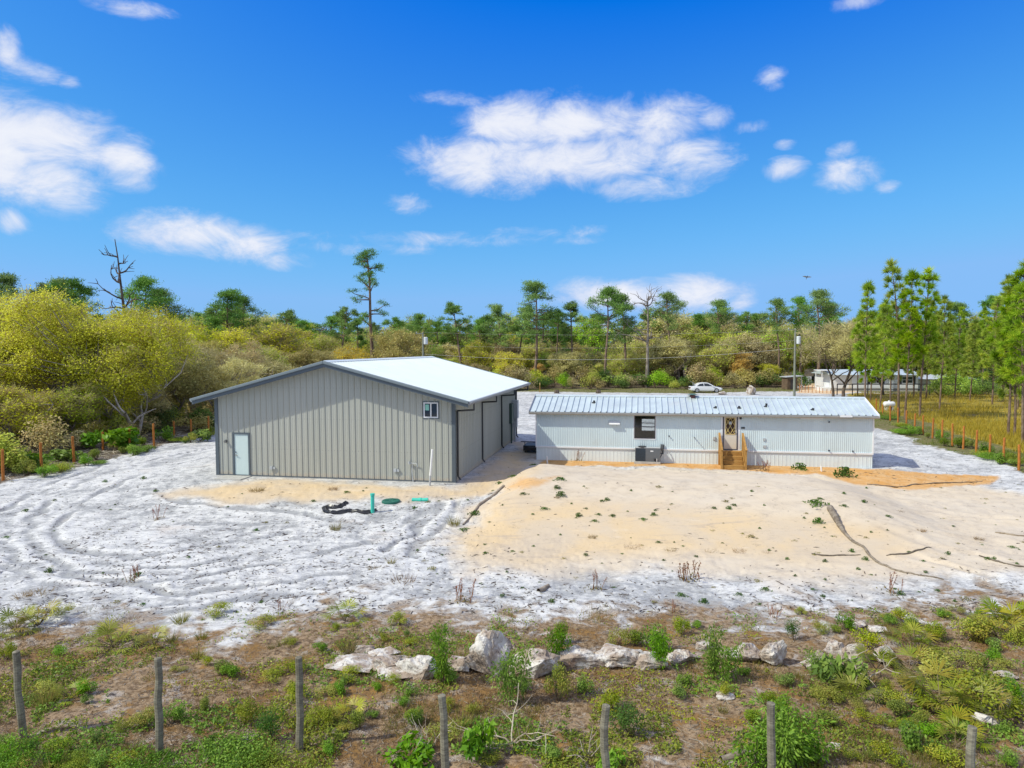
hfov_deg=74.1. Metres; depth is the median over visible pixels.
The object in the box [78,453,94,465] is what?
verge plant
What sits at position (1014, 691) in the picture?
plant
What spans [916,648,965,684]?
shrub
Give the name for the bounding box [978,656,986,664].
plant
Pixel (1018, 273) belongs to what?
young pine
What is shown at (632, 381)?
shrub
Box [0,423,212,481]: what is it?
forest litter
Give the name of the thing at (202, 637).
grass tuft
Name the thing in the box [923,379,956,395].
shrub
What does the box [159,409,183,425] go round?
shrub
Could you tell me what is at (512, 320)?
scrub oak
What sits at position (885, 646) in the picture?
boulder
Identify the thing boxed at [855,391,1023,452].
golden grass
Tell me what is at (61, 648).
shrub
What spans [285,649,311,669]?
grass tuft
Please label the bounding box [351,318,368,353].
pine tree
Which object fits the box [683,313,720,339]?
pine tree
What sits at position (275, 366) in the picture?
scrub oak
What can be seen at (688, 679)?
shrub
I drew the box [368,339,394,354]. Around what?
scrub oak
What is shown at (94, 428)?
shrub
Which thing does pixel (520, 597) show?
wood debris
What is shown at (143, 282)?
pine tree
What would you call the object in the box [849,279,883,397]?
young pine
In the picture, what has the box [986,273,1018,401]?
young pine
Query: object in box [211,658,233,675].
plant
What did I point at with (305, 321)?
pine tree
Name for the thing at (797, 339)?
utility pole
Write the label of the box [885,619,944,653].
palmetto
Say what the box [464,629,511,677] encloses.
boulder
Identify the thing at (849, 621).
shrub
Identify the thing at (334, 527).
grass tuft
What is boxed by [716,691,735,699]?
boulder
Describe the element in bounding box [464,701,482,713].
shrub
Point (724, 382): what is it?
shrub
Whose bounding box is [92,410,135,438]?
shrub
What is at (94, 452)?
verge plant
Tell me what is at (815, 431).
mobile home
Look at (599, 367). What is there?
scrub oak
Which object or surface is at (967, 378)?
shrub
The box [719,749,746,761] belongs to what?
rock
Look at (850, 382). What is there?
door
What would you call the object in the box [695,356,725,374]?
scrub oak
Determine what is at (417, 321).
pine tree
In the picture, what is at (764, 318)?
pine tree
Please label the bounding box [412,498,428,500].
drain pipe
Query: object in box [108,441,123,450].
verge plant
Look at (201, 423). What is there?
shrub
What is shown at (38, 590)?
dry weed
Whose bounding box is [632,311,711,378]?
scrub oak
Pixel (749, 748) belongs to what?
sapling
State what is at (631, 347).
overhead wire
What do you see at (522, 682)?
shrub
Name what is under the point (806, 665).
boulder
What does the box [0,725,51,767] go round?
shrub
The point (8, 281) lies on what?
pine tree
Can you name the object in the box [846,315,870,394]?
young pine
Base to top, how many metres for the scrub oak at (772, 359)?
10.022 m
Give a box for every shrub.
[0,432,24,467]
[0,433,30,466]
[0,444,39,467]
[0,639,17,659]
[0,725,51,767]
[2,427,33,446]
[15,430,65,445]
[19,415,70,456]
[20,737,40,753]
[46,746,93,767]
[52,644,68,656]
[59,430,86,449]
[61,428,91,447]
[63,418,113,434]
[89,730,101,743]
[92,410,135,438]
[94,407,119,424]
[106,740,187,767]
[112,718,132,732]
[119,420,147,440]
[122,409,160,432]
[126,704,154,726]
[148,402,179,430]
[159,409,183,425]
[163,698,187,723]
[166,401,185,419]
[168,394,189,412]
[168,724,293,767]
[171,413,214,430]
[181,405,207,422]
[182,406,214,427]
[199,656,213,665]
[199,694,209,710]
[219,663,239,677]
[226,738,316,767]
[235,696,260,724]
[253,702,285,740]
[305,705,335,725]
[334,678,345,696]
[349,709,365,729]
[371,680,381,689]
[379,632,388,641]
[381,730,437,767]
[387,672,401,684]
[403,629,411,637]
[408,705,423,726]
[446,696,455,712]
[460,717,497,762]
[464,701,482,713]
[498,364,522,379]
[499,659,512,680]
[511,365,537,388]
[517,675,531,692]
[528,368,551,387]
[533,376,553,387]
[541,742,561,760]
[543,660,572,700]
[544,364,563,386]
[554,373,570,388]
[554,619,567,642]
[567,377,579,387]
[575,364,595,386]
[576,672,594,693]
[580,370,601,388]
[588,376,605,388]
[589,687,624,712]
[595,748,627,767]
[596,367,618,387]
[601,372,632,387]
[607,627,631,645]
[609,696,643,736]
[613,378,629,387]
[618,373,647,387]
[628,629,644,645]
[632,371,656,386]
[638,621,667,650]
[646,368,668,387]
[657,371,675,386]
[669,379,688,388]
[671,615,691,633]
[676,673,692,685]
[678,375,696,388]
[684,362,713,383]
[695,368,722,384]
[703,365,724,386]
[719,379,731,386]
[719,679,732,694]
[723,371,744,387]
[733,368,755,387]
[739,667,751,675]
[753,368,775,386]
[753,372,783,386]
[769,375,781,386]
[785,616,800,640]
[791,370,811,387]
[811,619,831,634]
[811,651,868,689]
[813,686,843,705]
[834,610,855,630]
[849,625,884,650]
[869,738,908,767]
[870,684,911,707]
[878,677,894,690]
[890,606,920,625]
[898,719,922,754]
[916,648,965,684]
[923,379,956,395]
[923,620,945,640]
[923,742,975,767]
[931,383,957,394]
[934,368,966,391]
[944,646,983,669]
[947,613,1006,638]
[948,665,1023,725]
[950,371,980,393]
[956,379,1000,396]
[969,378,995,394]
[973,368,1000,391]
[999,623,1023,645]
[1001,744,1020,762]
[1004,694,1023,718]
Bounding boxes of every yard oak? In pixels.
[791,316,873,396]
[809,318,882,396]
[870,337,893,394]
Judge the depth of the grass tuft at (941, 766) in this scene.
10.26 m
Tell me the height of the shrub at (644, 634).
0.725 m
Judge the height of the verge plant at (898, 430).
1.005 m
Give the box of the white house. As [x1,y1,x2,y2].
[812,369,957,390]
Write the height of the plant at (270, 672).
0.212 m
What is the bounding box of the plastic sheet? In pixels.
[322,501,376,513]
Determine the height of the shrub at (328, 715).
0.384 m
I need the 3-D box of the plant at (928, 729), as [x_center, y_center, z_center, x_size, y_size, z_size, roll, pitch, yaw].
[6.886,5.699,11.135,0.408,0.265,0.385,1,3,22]
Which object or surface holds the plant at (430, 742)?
on the ground at (518, 522)
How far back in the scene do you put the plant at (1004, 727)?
11.21 m
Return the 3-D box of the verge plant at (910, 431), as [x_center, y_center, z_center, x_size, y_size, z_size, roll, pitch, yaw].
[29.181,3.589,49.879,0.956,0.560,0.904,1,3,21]
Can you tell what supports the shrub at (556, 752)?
on the ground at (518, 522)
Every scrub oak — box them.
[0,358,15,410]
[0,364,64,415]
[0,381,69,450]
[10,379,119,444]
[46,310,116,396]
[103,384,174,427]
[123,345,228,424]
[156,330,201,391]
[163,344,245,412]
[172,317,233,345]
[175,334,224,364]
[178,334,271,411]
[178,350,269,412]
[179,324,245,393]
[207,327,264,382]
[209,311,279,335]
[212,319,275,340]
[223,319,318,378]
[234,342,291,372]
[241,350,302,379]
[245,319,297,338]
[248,309,271,319]
[249,322,302,349]
[278,347,342,369]
[288,328,348,358]
[291,350,320,364]
[292,323,319,338]
[300,333,334,350]
[312,348,356,359]
[316,324,328,333]
[321,343,371,359]
[328,341,369,354]
[347,325,394,349]
[354,336,388,352]
[367,327,438,357]
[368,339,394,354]
[382,319,414,348]
[386,315,436,346]
[410,345,443,358]
[427,334,452,358]
[436,317,491,352]
[436,342,467,363]
[444,356,460,362]
[452,337,494,371]
[464,359,493,372]
[478,340,524,373]
[483,310,534,345]
[488,340,525,371]
[490,332,529,351]
[490,349,526,374]
[507,342,539,373]
[518,356,533,373]
[526,339,569,375]
[526,363,546,373]
[534,350,555,381]
[539,320,576,379]
[544,340,595,381]
[546,348,587,384]
[570,312,612,379]
[573,349,586,379]
[574,347,608,373]
[587,363,603,384]
[598,351,616,369]
[603,346,639,378]
[607,336,635,366]
[607,340,649,373]
[623,321,680,368]
[626,371,637,384]
[631,348,677,384]
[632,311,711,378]
[636,311,729,377]
[638,304,689,377]
[642,333,692,380]
[643,335,696,383]
[651,341,691,386]
[670,325,733,377]
[680,331,721,369]
[682,337,742,383]
[683,312,767,378]
[690,326,727,362]
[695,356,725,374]
[702,336,774,383]
[710,328,764,380]
[725,331,783,382]
[727,351,754,384]
[737,321,767,374]
[751,322,825,374]
[752,322,808,379]
[753,320,783,375]
[755,363,783,384]
[761,316,808,376]
[772,350,799,373]
[777,344,814,374]
[787,331,828,379]
[791,332,856,380]
[806,361,847,368]
[909,317,948,373]
[915,320,987,358]
[930,345,966,368]
[940,358,978,373]
[965,311,989,377]
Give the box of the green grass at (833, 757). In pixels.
[0,603,1023,767]
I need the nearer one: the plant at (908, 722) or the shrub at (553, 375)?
the plant at (908, 722)
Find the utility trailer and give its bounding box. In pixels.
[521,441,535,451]
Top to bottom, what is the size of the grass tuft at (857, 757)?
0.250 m
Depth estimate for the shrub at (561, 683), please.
12.31 m
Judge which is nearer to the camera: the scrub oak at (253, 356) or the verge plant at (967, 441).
the verge plant at (967, 441)
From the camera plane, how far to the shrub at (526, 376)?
107.77 m
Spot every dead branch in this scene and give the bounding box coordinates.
[400,714,451,749]
[448,683,559,753]
[570,728,599,760]
[823,646,916,686]
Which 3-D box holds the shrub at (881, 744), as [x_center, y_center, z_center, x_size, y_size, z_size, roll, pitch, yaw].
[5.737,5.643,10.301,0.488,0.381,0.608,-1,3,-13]
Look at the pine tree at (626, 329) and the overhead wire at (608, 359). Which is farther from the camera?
the pine tree at (626, 329)
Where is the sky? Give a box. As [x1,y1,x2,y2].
[0,0,1023,346]
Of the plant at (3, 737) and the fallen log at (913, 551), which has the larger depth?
the fallen log at (913, 551)
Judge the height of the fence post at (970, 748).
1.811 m
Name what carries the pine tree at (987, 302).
on the ground at (518, 522)
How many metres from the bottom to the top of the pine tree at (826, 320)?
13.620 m
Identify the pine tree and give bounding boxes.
[0,272,36,304]
[24,281,62,305]
[32,275,104,389]
[39,276,107,327]
[115,274,180,320]
[129,287,198,319]
[190,306,228,341]
[192,311,207,321]
[202,287,259,334]
[218,295,267,333]
[262,308,305,345]
[271,317,286,324]
[286,318,301,324]
[292,319,322,338]
[312,322,320,331]
[318,315,355,341]
[328,305,359,348]
[332,316,356,342]
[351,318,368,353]
[367,322,388,339]
[379,316,410,344]
[402,313,431,339]
[423,319,436,341]
[425,321,452,352]
[435,301,474,363]
[465,313,506,353]
[466,318,496,344]
[474,303,511,363]
[506,302,539,365]
[511,314,572,368]
[514,279,559,384]
[542,308,570,383]
[558,300,588,377]
[576,313,616,373]
[584,283,630,386]
[590,292,636,374]
[622,325,643,374]
[633,309,663,341]
[643,291,687,383]
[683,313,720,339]
[702,297,744,375]
[732,310,761,335]
[741,312,781,373]
[750,316,762,371]
[760,297,796,383]
[784,295,818,380]
[795,288,850,368]
[810,301,844,368]
[812,315,841,368]
[940,301,975,360]
[971,293,1002,370]
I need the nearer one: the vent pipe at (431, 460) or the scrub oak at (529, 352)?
the vent pipe at (431, 460)
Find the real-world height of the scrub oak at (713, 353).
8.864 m
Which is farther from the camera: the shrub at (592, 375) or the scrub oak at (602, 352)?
the scrub oak at (602, 352)
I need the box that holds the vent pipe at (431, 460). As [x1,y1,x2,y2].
[429,449,432,485]
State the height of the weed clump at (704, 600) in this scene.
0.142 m
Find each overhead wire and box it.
[426,340,793,347]
[430,348,791,359]
[431,330,775,334]
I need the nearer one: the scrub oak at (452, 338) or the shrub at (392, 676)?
the shrub at (392, 676)
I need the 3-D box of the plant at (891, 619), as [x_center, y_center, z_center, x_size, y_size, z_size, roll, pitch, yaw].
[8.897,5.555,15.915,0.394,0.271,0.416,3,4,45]
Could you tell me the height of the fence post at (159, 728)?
1.979 m
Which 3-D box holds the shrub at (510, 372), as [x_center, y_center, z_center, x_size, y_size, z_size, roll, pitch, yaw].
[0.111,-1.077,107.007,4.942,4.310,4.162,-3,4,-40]
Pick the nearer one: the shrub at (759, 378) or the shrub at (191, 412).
the shrub at (191, 412)
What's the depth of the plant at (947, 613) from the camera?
16.29 m
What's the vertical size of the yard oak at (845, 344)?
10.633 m
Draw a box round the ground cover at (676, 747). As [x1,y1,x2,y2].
[0,606,1023,767]
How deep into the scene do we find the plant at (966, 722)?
11.28 m
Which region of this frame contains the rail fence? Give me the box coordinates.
[837,384,961,394]
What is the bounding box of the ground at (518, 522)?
[0,362,1023,767]
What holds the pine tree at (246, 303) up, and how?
on the ground at (518, 522)
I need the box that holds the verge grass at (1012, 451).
[874,409,1023,470]
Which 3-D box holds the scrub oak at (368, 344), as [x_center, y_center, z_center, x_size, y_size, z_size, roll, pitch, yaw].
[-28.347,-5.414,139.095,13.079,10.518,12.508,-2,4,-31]
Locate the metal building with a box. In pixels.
[189,356,530,482]
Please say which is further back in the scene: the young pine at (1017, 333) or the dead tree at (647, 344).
the dead tree at (647, 344)
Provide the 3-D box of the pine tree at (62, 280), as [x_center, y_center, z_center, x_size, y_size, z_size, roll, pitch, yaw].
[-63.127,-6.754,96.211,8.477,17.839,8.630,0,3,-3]
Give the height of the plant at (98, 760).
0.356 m
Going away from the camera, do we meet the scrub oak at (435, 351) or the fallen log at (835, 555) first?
the fallen log at (835, 555)
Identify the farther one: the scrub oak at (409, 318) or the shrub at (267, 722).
the scrub oak at (409, 318)
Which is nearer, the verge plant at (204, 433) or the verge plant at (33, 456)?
the verge plant at (33, 456)
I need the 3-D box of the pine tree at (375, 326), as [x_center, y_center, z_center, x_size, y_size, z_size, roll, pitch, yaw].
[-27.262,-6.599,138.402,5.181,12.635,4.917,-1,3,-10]
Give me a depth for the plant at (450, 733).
11.10 m
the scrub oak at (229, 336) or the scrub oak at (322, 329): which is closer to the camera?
the scrub oak at (229, 336)
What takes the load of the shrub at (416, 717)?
on the ground at (518, 522)
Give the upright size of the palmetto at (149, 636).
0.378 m
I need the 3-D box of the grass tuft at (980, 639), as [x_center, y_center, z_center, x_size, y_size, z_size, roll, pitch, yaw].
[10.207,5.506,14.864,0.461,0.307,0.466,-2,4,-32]
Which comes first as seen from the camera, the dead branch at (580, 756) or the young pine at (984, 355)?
the dead branch at (580, 756)
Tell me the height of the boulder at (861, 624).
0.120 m
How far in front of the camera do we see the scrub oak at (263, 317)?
144.24 m
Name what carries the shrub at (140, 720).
on the ground at (518, 522)
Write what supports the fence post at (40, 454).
on the ground at (518, 522)
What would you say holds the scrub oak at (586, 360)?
on the ground at (518, 522)
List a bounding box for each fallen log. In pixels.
[463,485,504,523]
[537,584,549,591]
[811,553,860,555]
[827,505,943,579]
[867,481,980,487]
[886,547,930,555]
[979,555,1023,566]
[995,532,1023,536]
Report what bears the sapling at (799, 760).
on the ground at (518, 522)
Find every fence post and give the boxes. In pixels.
[1,449,4,480]
[12,650,27,738]
[39,443,42,466]
[71,436,75,462]
[152,424,154,445]
[154,657,163,755]
[173,421,174,436]
[295,656,303,752]
[438,693,449,767]
[600,704,609,767]
[767,701,775,767]
[922,415,923,434]
[931,418,933,437]
[941,420,943,437]
[951,423,953,446]
[962,426,964,448]
[965,725,976,767]
[975,430,977,450]
[989,434,991,451]
[1003,438,1005,463]
[1017,445,1020,470]
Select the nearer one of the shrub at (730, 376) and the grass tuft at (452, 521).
the grass tuft at (452, 521)
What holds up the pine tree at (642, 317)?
on the ground at (518, 522)
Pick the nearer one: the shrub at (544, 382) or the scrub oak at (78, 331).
the scrub oak at (78, 331)
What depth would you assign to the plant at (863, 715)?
11.57 m
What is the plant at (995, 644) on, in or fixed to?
on the ground at (518, 522)
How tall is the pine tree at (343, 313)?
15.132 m
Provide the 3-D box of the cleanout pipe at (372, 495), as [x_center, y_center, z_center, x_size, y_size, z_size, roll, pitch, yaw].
[-5.482,4.780,26.689,0.183,0.958,0.183,0,3,0]
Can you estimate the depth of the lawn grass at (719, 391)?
102.71 m
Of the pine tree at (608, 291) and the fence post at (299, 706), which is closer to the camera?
the fence post at (299, 706)
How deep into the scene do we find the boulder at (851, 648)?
14.02 m
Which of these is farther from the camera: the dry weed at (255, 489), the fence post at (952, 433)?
the fence post at (952, 433)
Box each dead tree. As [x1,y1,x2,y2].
[94,239,145,333]
[615,286,663,387]
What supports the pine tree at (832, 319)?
on the ground at (518, 522)
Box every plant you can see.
[0,450,54,467]
[0,732,16,743]
[5,748,34,767]
[10,458,36,475]
[13,464,50,473]
[33,678,61,694]
[34,459,50,465]
[34,464,58,476]
[42,462,75,472]
[42,736,73,755]
[42,749,67,766]
[48,449,88,461]
[48,602,76,616]
[76,678,97,694]
[77,429,104,448]
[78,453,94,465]
[80,693,92,703]
[88,449,99,459]
[88,460,108,464]
[89,748,112,767]
[99,749,140,767]
[102,426,141,450]
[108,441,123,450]
[118,446,128,453]
[127,444,144,455]
[139,437,147,446]
[143,445,155,451]
[148,750,160,759]
[155,425,173,440]
[164,747,170,757]
[167,437,189,442]
[168,665,189,672]
[182,433,196,442]
[188,429,211,441]
[196,734,214,749]
[202,601,234,617]
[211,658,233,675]
[247,613,275,630]
[261,667,281,682]
[272,659,304,675]
[281,635,298,644]
[284,680,314,697]
[285,689,295,700]
[312,642,327,650]
[312,683,338,697]
[322,738,334,755]
[337,664,361,683]
[337,721,357,730]
[341,673,353,684]
[364,709,379,717]
[387,611,407,624]
[398,695,410,706]
[402,636,418,644]
[404,685,418,695]
[404,707,423,724]
[423,738,434,748]
[424,720,465,742]
[442,669,458,681]
[474,751,503,765]
[672,680,686,699]
[691,620,701,627]
[743,707,760,724]
[756,690,781,703]
[773,672,795,686]
[794,606,807,614]
[807,679,843,703]
[815,709,839,726]
[830,623,841,632]
[835,680,869,698]
[841,745,863,760]
[848,696,865,709]
[852,707,887,724]
[858,674,873,687]
[866,750,880,761]
[880,411,896,416]
[880,415,901,418]
[883,612,899,623]
[886,698,910,716]
[886,718,902,727]
[890,428,919,434]
[893,674,918,690]
[896,717,923,729]
[901,429,915,435]
[902,688,946,709]
[903,616,917,626]
[907,425,921,429]
[910,707,939,726]
[915,427,922,434]
[917,721,943,735]
[936,607,950,617]
[936,608,955,617]
[939,437,948,446]
[947,604,967,612]
[949,694,984,709]
[950,719,971,729]
[952,436,962,447]
[962,437,973,446]
[965,439,974,448]
[969,449,987,455]
[974,451,1016,459]
[975,606,986,614]
[978,442,995,451]
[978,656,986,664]
[983,646,1003,659]
[984,637,1002,651]
[987,657,1019,670]
[993,451,1004,463]
[994,720,1010,734]
[994,751,1018,767]
[1001,671,1015,687]
[1005,679,1023,699]
[1006,453,1017,459]
[1006,456,1023,463]
[1007,459,1017,465]
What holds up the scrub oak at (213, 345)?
on the ground at (518, 522)
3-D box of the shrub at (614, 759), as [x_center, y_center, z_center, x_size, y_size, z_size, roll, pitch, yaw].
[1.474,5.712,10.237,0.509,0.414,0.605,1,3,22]
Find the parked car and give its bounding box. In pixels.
[688,382,721,392]
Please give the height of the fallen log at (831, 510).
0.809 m
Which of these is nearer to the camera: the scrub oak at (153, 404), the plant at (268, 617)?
the plant at (268, 617)
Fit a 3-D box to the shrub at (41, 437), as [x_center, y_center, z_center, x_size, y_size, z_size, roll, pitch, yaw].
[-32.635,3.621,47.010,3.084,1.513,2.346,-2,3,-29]
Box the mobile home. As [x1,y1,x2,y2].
[529,393,879,467]
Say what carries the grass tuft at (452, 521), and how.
on the ground at (518, 522)
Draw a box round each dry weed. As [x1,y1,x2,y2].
[9,590,33,599]
[19,586,55,596]
[249,486,264,492]
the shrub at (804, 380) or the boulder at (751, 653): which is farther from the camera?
the shrub at (804, 380)
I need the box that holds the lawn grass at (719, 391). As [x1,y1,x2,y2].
[519,377,1008,394]
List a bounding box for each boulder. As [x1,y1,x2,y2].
[324,653,374,672]
[355,645,374,653]
[367,646,400,656]
[373,651,401,670]
[376,655,413,680]
[395,655,437,680]
[448,655,468,671]
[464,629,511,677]
[509,648,560,679]
[556,644,605,670]
[595,643,642,667]
[632,651,667,670]
[666,649,701,664]
[695,641,712,650]
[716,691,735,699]
[729,642,759,660]
[746,385,755,394]
[758,640,786,665]
[800,649,835,670]
[824,639,843,657]
[842,643,869,660]
[853,621,866,628]
[868,625,889,632]
[873,644,897,662]
[959,596,974,600]
[970,712,1000,727]
[992,670,1018,678]
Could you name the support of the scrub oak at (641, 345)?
on the ground at (518, 522)
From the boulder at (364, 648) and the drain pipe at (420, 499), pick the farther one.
the drain pipe at (420, 499)
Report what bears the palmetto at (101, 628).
on the ground at (518, 522)
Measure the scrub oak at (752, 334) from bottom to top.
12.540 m
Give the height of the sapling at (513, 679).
1.215 m
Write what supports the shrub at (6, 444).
on the ground at (518, 522)
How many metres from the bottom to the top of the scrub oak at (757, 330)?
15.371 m
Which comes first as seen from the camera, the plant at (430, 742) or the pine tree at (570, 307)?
the plant at (430, 742)
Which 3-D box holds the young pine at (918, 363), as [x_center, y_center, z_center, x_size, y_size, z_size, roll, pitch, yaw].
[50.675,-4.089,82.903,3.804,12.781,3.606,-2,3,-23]
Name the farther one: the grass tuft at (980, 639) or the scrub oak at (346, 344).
the scrub oak at (346, 344)
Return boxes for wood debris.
[0,444,1023,615]
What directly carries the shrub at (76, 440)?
on the ground at (518, 522)
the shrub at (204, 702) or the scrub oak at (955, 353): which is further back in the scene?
the scrub oak at (955, 353)
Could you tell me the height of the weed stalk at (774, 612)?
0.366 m
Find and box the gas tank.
[883,400,894,409]
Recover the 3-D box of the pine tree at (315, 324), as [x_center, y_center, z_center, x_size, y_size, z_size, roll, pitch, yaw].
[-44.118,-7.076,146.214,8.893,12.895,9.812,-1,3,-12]
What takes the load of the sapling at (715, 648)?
on the ground at (518, 522)
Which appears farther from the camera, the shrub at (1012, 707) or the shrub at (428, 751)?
the shrub at (1012, 707)
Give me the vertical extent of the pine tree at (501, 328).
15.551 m
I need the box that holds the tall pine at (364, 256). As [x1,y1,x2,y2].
[346,248,390,357]
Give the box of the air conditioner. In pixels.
[634,445,663,463]
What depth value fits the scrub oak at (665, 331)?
131.49 m
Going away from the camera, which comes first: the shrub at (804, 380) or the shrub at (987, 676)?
the shrub at (987, 676)
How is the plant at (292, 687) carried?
on the ground at (518, 522)
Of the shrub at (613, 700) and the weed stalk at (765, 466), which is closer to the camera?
the shrub at (613, 700)
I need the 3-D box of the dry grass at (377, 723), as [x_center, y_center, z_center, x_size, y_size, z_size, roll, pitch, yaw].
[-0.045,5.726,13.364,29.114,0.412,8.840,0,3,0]
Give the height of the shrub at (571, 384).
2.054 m
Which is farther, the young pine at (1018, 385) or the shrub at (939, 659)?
the young pine at (1018, 385)
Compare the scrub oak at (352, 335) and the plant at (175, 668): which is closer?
the plant at (175, 668)
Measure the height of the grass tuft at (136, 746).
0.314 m
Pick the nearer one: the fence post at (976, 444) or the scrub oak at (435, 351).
the fence post at (976, 444)
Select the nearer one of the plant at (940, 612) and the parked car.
the plant at (940, 612)
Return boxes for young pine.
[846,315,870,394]
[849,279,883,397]
[857,324,886,399]
[864,298,897,408]
[875,257,915,415]
[876,299,907,400]
[888,267,930,419]
[903,340,928,397]
[907,265,944,416]
[913,302,942,398]
[924,293,963,408]
[942,306,971,397]
[954,318,985,399]
[969,307,993,380]
[974,294,1009,404]
[986,259,1023,435]
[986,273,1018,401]
[986,275,1023,433]
[995,279,1023,444]
[1001,315,1020,409]
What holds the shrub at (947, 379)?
on the ground at (518, 522)
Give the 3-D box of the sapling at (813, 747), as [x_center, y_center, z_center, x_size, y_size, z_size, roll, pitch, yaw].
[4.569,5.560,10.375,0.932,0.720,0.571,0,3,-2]
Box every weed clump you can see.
[467,510,478,514]
[556,491,565,496]
[698,598,708,603]
[791,462,807,470]
[803,499,829,507]
[812,517,825,523]
[833,466,857,477]
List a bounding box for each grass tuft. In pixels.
[22,678,67,707]
[28,742,69,767]
[90,737,106,748]
[119,732,147,752]
[164,629,180,642]
[169,611,192,624]
[187,644,208,659]
[193,629,209,640]
[275,635,295,647]
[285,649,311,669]
[329,519,341,530]
[331,626,364,653]
[390,571,417,584]
[390,644,414,658]
[416,644,437,656]
[445,516,461,526]
[446,643,467,657]
[449,710,477,726]
[509,721,536,743]
[716,704,729,714]
[789,703,821,725]
[794,670,806,678]
[850,741,872,762]
[878,622,899,637]
[916,743,938,764]
[926,753,948,767]
[969,631,986,642]
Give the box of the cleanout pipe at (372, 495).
[370,493,374,512]
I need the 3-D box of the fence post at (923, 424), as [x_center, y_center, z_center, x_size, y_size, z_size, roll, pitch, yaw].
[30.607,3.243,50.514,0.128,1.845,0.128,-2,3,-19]
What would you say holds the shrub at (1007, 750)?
on the ground at (518, 522)
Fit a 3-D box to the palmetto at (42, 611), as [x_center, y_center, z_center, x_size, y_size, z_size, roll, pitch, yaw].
[-11.380,5.479,16.109,1.334,0.566,1.265,2,4,39]
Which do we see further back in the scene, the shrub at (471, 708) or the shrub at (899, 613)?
the shrub at (899, 613)
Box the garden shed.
[780,375,801,389]
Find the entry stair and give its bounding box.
[718,433,746,469]
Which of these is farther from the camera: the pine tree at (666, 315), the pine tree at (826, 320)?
the pine tree at (826, 320)
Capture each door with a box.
[234,434,248,474]
[724,417,736,448]
[848,375,851,387]
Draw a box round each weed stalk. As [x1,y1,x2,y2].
[122,565,139,582]
[152,505,166,520]
[449,578,475,603]
[584,569,607,591]
[665,599,676,614]
[677,562,700,581]
[757,460,770,471]
[767,604,783,620]
[876,572,903,595]
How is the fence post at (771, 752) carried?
on the ground at (518, 522)
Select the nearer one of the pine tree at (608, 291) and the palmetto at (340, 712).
the palmetto at (340, 712)
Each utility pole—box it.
[416,332,427,355]
[788,328,800,395]
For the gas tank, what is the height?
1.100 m
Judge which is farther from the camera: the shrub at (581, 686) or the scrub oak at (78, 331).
the scrub oak at (78, 331)
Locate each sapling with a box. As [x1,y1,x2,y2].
[426,620,456,684]
[486,639,537,705]
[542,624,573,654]
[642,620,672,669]
[698,621,730,679]
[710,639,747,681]
[728,714,788,767]
[743,689,812,767]
[763,688,797,726]
[775,695,837,767]
[794,722,840,767]
[799,645,832,680]
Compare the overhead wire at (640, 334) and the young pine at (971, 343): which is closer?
the young pine at (971, 343)
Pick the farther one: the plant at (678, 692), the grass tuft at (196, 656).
the grass tuft at (196, 656)
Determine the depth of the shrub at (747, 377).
110.87 m
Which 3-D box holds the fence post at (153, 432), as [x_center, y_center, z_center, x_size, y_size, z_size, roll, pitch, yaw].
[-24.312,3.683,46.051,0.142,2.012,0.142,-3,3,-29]
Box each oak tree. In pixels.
[0,280,208,429]
[0,289,80,405]
[77,331,176,436]
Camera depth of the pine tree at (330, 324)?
145.22 m
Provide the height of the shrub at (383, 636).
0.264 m
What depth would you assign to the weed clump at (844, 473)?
33.58 m
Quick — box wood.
[340,325,977,375]
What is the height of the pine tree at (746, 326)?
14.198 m
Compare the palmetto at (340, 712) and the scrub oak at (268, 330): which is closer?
the palmetto at (340, 712)
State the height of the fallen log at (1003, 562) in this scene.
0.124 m
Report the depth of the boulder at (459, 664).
13.50 m
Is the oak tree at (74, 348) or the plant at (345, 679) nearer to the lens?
the plant at (345, 679)
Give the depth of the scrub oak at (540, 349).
132.18 m
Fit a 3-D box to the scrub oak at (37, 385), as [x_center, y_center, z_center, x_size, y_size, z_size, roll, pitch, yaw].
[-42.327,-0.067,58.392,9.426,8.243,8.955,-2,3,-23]
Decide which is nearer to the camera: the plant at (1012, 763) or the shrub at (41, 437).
the plant at (1012, 763)
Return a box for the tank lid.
[382,498,399,504]
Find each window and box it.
[423,401,438,418]
[633,416,655,439]
[902,376,912,383]
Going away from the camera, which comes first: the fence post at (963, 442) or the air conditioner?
the air conditioner
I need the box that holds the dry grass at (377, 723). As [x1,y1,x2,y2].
[0,599,1023,767]
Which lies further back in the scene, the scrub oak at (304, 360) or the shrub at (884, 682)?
the scrub oak at (304, 360)
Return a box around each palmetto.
[0,604,46,637]
[7,597,64,632]
[50,676,92,706]
[78,617,143,655]
[134,623,169,650]
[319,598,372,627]
[331,694,367,729]
[816,668,890,702]
[853,642,905,674]
[883,642,935,680]
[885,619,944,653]
[894,655,985,716]
[924,716,982,755]
[933,702,998,753]
[937,678,1022,738]
[965,594,1023,641]
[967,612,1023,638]
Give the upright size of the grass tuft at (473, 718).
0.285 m
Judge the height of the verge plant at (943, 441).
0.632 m
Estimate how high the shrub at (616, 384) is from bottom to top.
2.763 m
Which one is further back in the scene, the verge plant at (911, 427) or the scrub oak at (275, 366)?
the scrub oak at (275, 366)
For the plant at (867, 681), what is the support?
on the ground at (518, 522)
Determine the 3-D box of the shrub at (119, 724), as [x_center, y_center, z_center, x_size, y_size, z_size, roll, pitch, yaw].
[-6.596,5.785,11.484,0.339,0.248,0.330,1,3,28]

